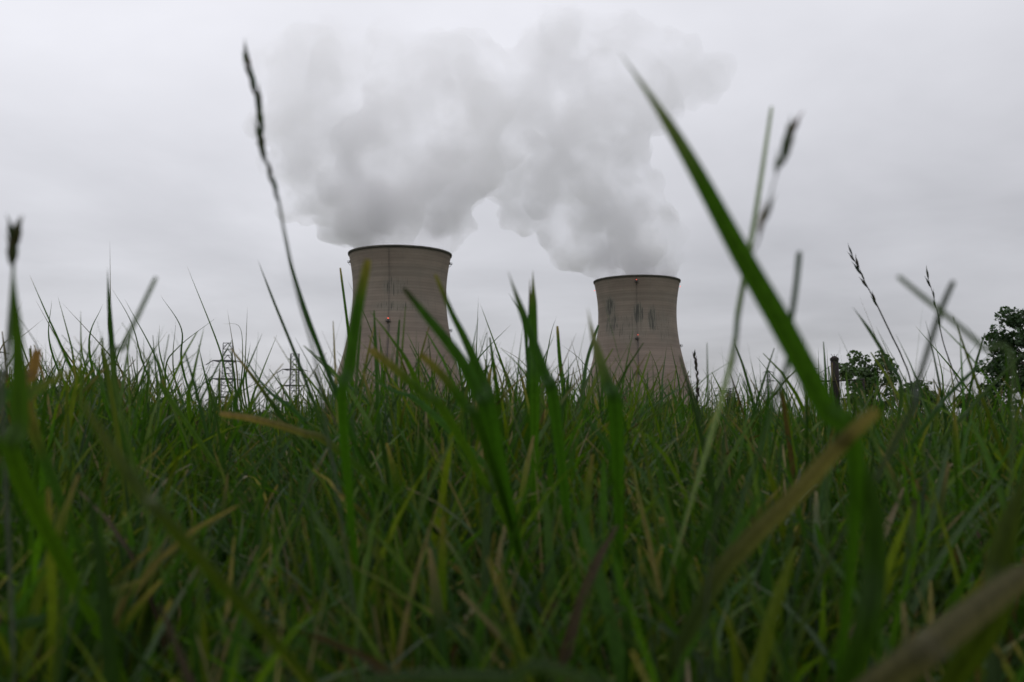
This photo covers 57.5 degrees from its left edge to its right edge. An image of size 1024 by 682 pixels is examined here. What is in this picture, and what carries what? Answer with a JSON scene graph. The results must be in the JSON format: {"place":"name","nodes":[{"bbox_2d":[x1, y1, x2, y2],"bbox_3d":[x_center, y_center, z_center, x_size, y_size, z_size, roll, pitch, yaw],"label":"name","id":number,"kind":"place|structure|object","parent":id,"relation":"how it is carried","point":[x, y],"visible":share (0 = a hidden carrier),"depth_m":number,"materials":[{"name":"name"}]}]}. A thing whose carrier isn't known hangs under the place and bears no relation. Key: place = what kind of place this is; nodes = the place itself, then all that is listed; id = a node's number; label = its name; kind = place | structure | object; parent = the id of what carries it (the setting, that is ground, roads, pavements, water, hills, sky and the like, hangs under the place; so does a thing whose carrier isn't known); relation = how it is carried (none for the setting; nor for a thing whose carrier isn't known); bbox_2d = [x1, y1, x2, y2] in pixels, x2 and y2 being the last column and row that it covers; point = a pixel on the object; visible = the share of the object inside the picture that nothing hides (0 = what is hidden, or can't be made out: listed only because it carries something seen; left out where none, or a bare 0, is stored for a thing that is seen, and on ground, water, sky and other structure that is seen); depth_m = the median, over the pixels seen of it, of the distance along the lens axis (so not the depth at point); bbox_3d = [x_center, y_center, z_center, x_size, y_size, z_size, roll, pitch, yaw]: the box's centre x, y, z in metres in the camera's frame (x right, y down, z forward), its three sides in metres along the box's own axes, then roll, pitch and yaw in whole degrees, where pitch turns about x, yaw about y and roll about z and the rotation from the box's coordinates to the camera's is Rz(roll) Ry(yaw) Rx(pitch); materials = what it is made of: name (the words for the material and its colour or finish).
{"place":"outdoors","nodes":[
{"label":"outdoors","id":0,"kind":"place"},
{"bbox_2d":[0,268,1023,681],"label":"grass","id":1,"kind":"structure","parent":0,"point":[252,508],"depth_m":0.37,"materials":[{"name":"green plant"}]},
{"bbox_2d":[242,41,363,676],"bbox_3d":[-0.051,0.030,0.249,0.011,0.217,0.046,-5,-7,43],"label":"seeding grass stalk","id":2,"kind":"object","parent":1,"relation":"on","point":[259,116],"visible":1,"depth_m":0.24,"materials":[{"name":"green plant"}]},
{"bbox_2d":[369,347,544,601],"bbox_3d":[-0.001,0.075,0.322,0.022,0.140,0.126,-3,-6,31],"label":"grass blade","id":3,"kind":"object","parent":1,"relation":"on","point":[420,391],"depth_m":0.28,"materials":[{"name":"green plant"}]},
{"bbox_2d":[886,352,1023,502],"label":"grass blade","id":4,"kind":"object","parent":1,"relation":"on","point":[963,415],"depth_m":0.50,"materials":[{"name":"green plant"}]},
{"bbox_2d":[897,275,1015,500],"bbox_3d":[0.114,0.064,0.227,0.020,0.145,0.132,-3,-6,28],"label":"grass blade","id":5,"kind":"object","parent":1,"relation":"on","point":[947,316],"depth_m":0.18,"materials":[{"name":"green plant"}]},
{"bbox_2d":[0,0,1023,418],"label":"sky","id":6,"kind":"structure","parent":0,"point":[518,138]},
{"bbox_3d":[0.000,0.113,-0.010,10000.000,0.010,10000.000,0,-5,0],"label":"ground","id":7,"kind":"structure","parent":0,"visible":0},
{"bbox_2d":[0,214,23,681],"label":"seeding grass stalk","id":8,"kind":"object","parent":7,"relation":"on","point":[14,235],"visible":1,"depth_m":0.20,"materials":[{"name":"green plant"}]},
{"bbox_2d":[4,367,79,402],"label":"grass blade","id":9,"kind":"object","parent":7,"relation":"on","point":[36,390],"depth_m":0.21,"materials":[{"name":"green plant"}]},
{"bbox_2d":[26,349,96,592],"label":"grass blade","id":10,"kind":"object","parent":7,"relation":"on","point":[35,434],"depth_m":0.27,"materials":[{"name":"green plant"}]},
{"bbox_2d":[1,263,128,681],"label":"grass blade","id":11,"kind":"object","parent":7,"relation":"on","point":[14,461],"depth_m":0.19,"materials":[{"name":"green plant"}]},
{"bbox_2d":[0,577,147,636],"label":"grass blade","id":12,"kind":"object","parent":7,"relation":"on","point":[34,621],"depth_m":0.24,"materials":[{"name":"green plant"}]},
{"bbox_2d":[107,269,155,520],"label":"grass blade","id":13,"kind":"object","parent":7,"relation":"on","point":[110,329],"depth_m":0.45,"materials":[{"name":"green plant"}]},
{"bbox_2d":[108,277,181,648],"bbox_3d":[-0.099,0.065,0.271,0.010,0.151,0.122,1,-5,-11],"label":"grass blade","id":14,"kind":"object","parent":7,"relation":"on","point":[123,347],"depth_m":0.22,"materials":[{"name":"green plant"}]},
{"bbox_2d":[77,394,315,681],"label":"grass blade","id":15,"kind":"object","parent":7,"relation":"on","point":[154,507],"depth_m":0.14,"materials":[{"name":"green plant"}]},
{"bbox_2d":[205,342,241,406],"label":"lattice pylon","id":16,"kind":"object","parent":7,"relation":"on","point":[223,378],"visible":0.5,"depth_m":530.40,"materials":[{"name":"metal"}]},
{"bbox_2d":[277,353,306,410],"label":"lattice pylon","id":17,"kind":"object","parent":7,"relation":"on","point":[290,378],"visible":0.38,"depth_m":613.88,"materials":[{"name":"metal"}]},
{"bbox_2d":[258,261,343,481],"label":"grass blade","id":18,"kind":"object","parent":7,"relation":"on","point":[302,373],"depth_m":0.55,"materials":[{"name":"green plant"}]},
{"bbox_2d":[284,240,379,512],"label":"grass blade","id":19,"kind":"object","parent":7,"relation":"on","point":[328,372],"depth_m":0.42,"materials":[{"name":"green plant"}]},
{"bbox_2d":[336,259,370,588],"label":"grass blade","id":20,"kind":"object","parent":7,"relation":"on","point":[347,374],"depth_m":0.27,"materials":[{"name":"green plant"}]},
{"bbox_2d":[219,412,505,614],"bbox_3d":[-0.043,0.091,0.392,0.156,0.121,0.029,4,-6,-39],"label":"grass blade","id":21,"kind":"object","parent":7,"relation":"on","point":[358,466],"depth_m":0.36,"materials":[{"name":"plant"}]},
{"bbox_2d":[324,245,464,407],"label":"cooling tower","id":22,"kind":"structure","parent":7,"relation":"on","point":[395,270],"depth_m":606.18,"materials":[{"name":"concrete"}]},
{"bbox_2d":[403,288,532,641],"bbox_3d":[0.001,0.067,0.314,0.025,0.156,0.118,-2,-5,21],"label":"grass blade","id":23,"kind":"object","parent":7,"relation":"on","point":[481,396],"depth_m":0.27,"materials":[{"name":"green plant"}]},
{"bbox_2d":[334,659,605,681],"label":"grass blade","id":24,"kind":"object","parent":7,"relation":"on","point":[523,671],"depth_m":0.13,"materials":[{"name":"green plant"}]},
{"bbox_2d":[434,274,516,579],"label":"grass blade","id":25,"kind":"object","parent":7,"relation":"on","point":[475,362],"depth_m":0.33,"materials":[{"name":"green plant"}]},
{"bbox_2d":[419,352,537,621],"bbox_3d":[0.002,0.076,0.313,0.018,0.137,0.113,-2,-5,21],"label":"grass blade","id":26,"kind":"object","parent":7,"relation":"on","point":[466,406],"depth_m":0.27,"materials":[{"name":"green plant"}]},
{"bbox_2d":[427,551,531,634],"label":"grass blade","id":27,"kind":"object","parent":7,"relation":"on","point":[456,568],"depth_m":0.33,"materials":[{"name":"green plant"}]},
{"bbox_2d":[528,280,530,507],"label":"grass blade","id":28,"kind":"object","parent":7,"relation":"on","point":[529,360],"depth_m":0.46,"materials":[{"name":"green plant"}]},
{"bbox_2d":[530,274,539,589],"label":"grass blade","id":29,"kind":"object","parent":7,"relation":"on","point":[534,400],"depth_m":0.42,"materials":[{"name":"green plant"}]},
{"bbox_2d":[508,272,574,608],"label":"grass blade","id":30,"kind":"object","parent":7,"relation":"on","point":[548,380],"depth_m":0.32,"materials":[{"name":"green plant"}]},
{"bbox_2d":[587,307,623,585],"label":"grass blade","id":31,"kind":"object","parent":7,"relation":"on","point":[610,389],"depth_m":0.28,"materials":[{"name":"green plant"}]},
{"bbox_2d":[585,274,695,405],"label":"cooling tower","id":32,"kind":"structure","parent":7,"relation":"on","point":[644,306],"depth_m":728.67,"materials":[{"name":"concrete"}]},
{"bbox_2d":[692,350,698,454],"bbox_3d":[0.198,0.107,1.007,0.009,0.195,0.032,0,-5,0],"label":"seeding grass stalk","id":33,"kind":"object","parent":7,"relation":"on","point":[697,377],"visible":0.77,"depth_m":1.00,"materials":[{"name":"plant"}]},
{"bbox_2d":[657,106,772,626],"bbox_3d":[0.046,0.045,0.271,0.011,0.191,0.122,1,-5,-9],"label":"grass blade","id":34,"kind":"object","parent":7,"relation":"on","point":[732,351],"depth_m":0.22,"materials":[{"name":"green plant"}]},
{"bbox_2d":[716,388,741,410],"bbox_3d":[3.226,1.008,13.972,0.560,0.640,0.463,0,-5,0],"label":"sapling","id":35,"kind":"object","parent":7,"relation":"on","point":[727,395],"visible":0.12,"depth_m":13.99,"materials":[{"name":"green plant"}]},
{"bbox_2d":[727,395,746,416],"bbox_3d":[3.124,0.996,12.934,0.360,0.482,0.376,5,-7,-44],"label":"sapling","id":36,"kind":"object","parent":7,"relation":"on","point":[734,406],"visible":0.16,"depth_m":12.90,"materials":[{"name":"green plant"}]},
{"bbox_2d":[619,51,864,677],"bbox_3d":[0.065,0.043,0.201,0.035,0.183,0.123,-3,-6,30],"label":"grass blade","id":37,"kind":"object","parent":7,"relation":"on","point":[827,410],"depth_m":0.17,"materials":[{"name":"green plant"}]},
{"bbox_2d":[685,251,801,681],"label":"grass blade","id":38,"kind":"object","parent":7,"relation":"on","point":[792,315],"depth_m":0.19,"materials":[{"name":"green plant"}]},
{"bbox_2d":[697,110,803,681],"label":"seeding grass stalk","id":39,"kind":"object","parent":7,"relation":"on","point":[787,143],"visible":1,"depth_m":0.17,"materials":[{"name":"green plant"}]},
{"bbox_2d":[762,370,775,411],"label":"lattice pylon","id":40,"kind":"object","parent":7,"relation":"on","point":[769,384],"visible":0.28,"depth_m":900.04,"materials":[{"name":"metal"}]},
{"bbox_2d":[658,407,881,681],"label":"grass blade","id":41,"kind":"object","parent":7,"relation":"on","point":[747,542],"depth_m":0.18,"materials":[{"name":"brown plant"}]},
{"bbox_2d":[822,354,864,404],"bbox_3d":[5.194,0.824,14.984,0.986,1.237,0.138,1,-5,-6],"label":"fence","id":42,"kind":"object","parent":7,"relation":"on","point":[833,360],"visible":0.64,"depth_m":14.96,"materials":[{"name":"brown wood"}]},
{"bbox_2d":[833,428,886,681],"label":"grass blade","id":43,"kind":"object","parent":7,"relation":"on","point":[858,651],"depth_m":0.17,"materials":[{"name":"green plant"}]},
{"bbox_2d":[765,280,955,681],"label":"grass blade","id":44,"kind":"object","parent":7,"relation":"on","point":[919,376],"depth_m":0.19,"materials":[{"name":"green plant"}]},
{"bbox_2d":[839,350,899,412],"bbox_3d":[10.726,1.406,27.996,1.945,2.319,2.113,0,-5,0],"label":"leafy shrub","id":45,"kind":"object","parent":7,"relation":"on","point":[867,374],"visible":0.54,"depth_m":27.88,"materials":[{"name":"green plant"}]},
{"bbox_2d":[854,309,903,483],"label":"grass blade","id":46,"kind":"object","parent":7,"relation":"on","point":[893,370],"depth_m":0.50,"materials":[{"name":"green plant"}]},
{"bbox_2d":[848,245,918,428],"bbox_3d":[0.329,0.051,0.800,0.085,0.270,0.016,2,-5,-25],"label":"seeding grass stalk","id":47,"kind":"object","parent":7,"relation":"on","point":[863,282],"visible":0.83,"depth_m":0.80,"materials":[{"name":"green plant"}]},
{"bbox_2d":[891,380,940,415],"bbox_3d":[13.007,1.966,29.962,1.279,1.544,1.709,2,-6,-26],"label":"leafy shrub","id":48,"kind":"object","parent":7,"relation":"on","point":[927,388],"visible":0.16,"depth_m":29.65,"materials":[{"name":"green plant"}]},
{"bbox_2d":[878,356,988,486],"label":"grass blade","id":49,"kind":"object","parent":7,"relation":"on","point":[937,409],"depth_m":0.42,"materials":[{"name":"green plant"}]},
{"bbox_2d":[855,564,1023,681],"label":"grass blade","id":50,"kind":"object","parent":7,"relation":"on","point":[926,650],"depth_m":0.13,"materials":[{"name":"beige plant"}]},
{"bbox_2d":[925,265,967,420],"bbox_3d":[0.431,0.061,0.902,0.072,0.268,0.012,3,-6,-31],"label":"seeding grass stalk","id":51,"kind":"object","parent":7,"relation":"on","point":[928,282],"visible":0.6,"depth_m":0.90,"materials":[{"name":"green plant"}]},
{"bbox_2d":[937,474,1023,681],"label":"grass blade","id":52,"kind":"object","parent":7,"relation":"on","point":[971,654],"depth_m":0.16,"materials":[{"name":"green plant"}]},
{"bbox_2d":[956,393,1007,415],"bbox_3d":[13.045,1.900,25.955,1.387,0.991,1.256,0,-5,0],"label":"leafy shrub","id":53,"kind":"object","parent":7,"relation":"on","point":[960,404],"visible":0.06,"depth_m":25.73,"materials":[{"name":"green plant"}]},
{"bbox_2d":[974,306,1023,415],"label":"maple tree","id":54,"kind":"object","parent":7,"relation":"on","point":[1014,320],"visible":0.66,"depth_m":32.18,"materials":[{"name":"green plant"}]}
]}

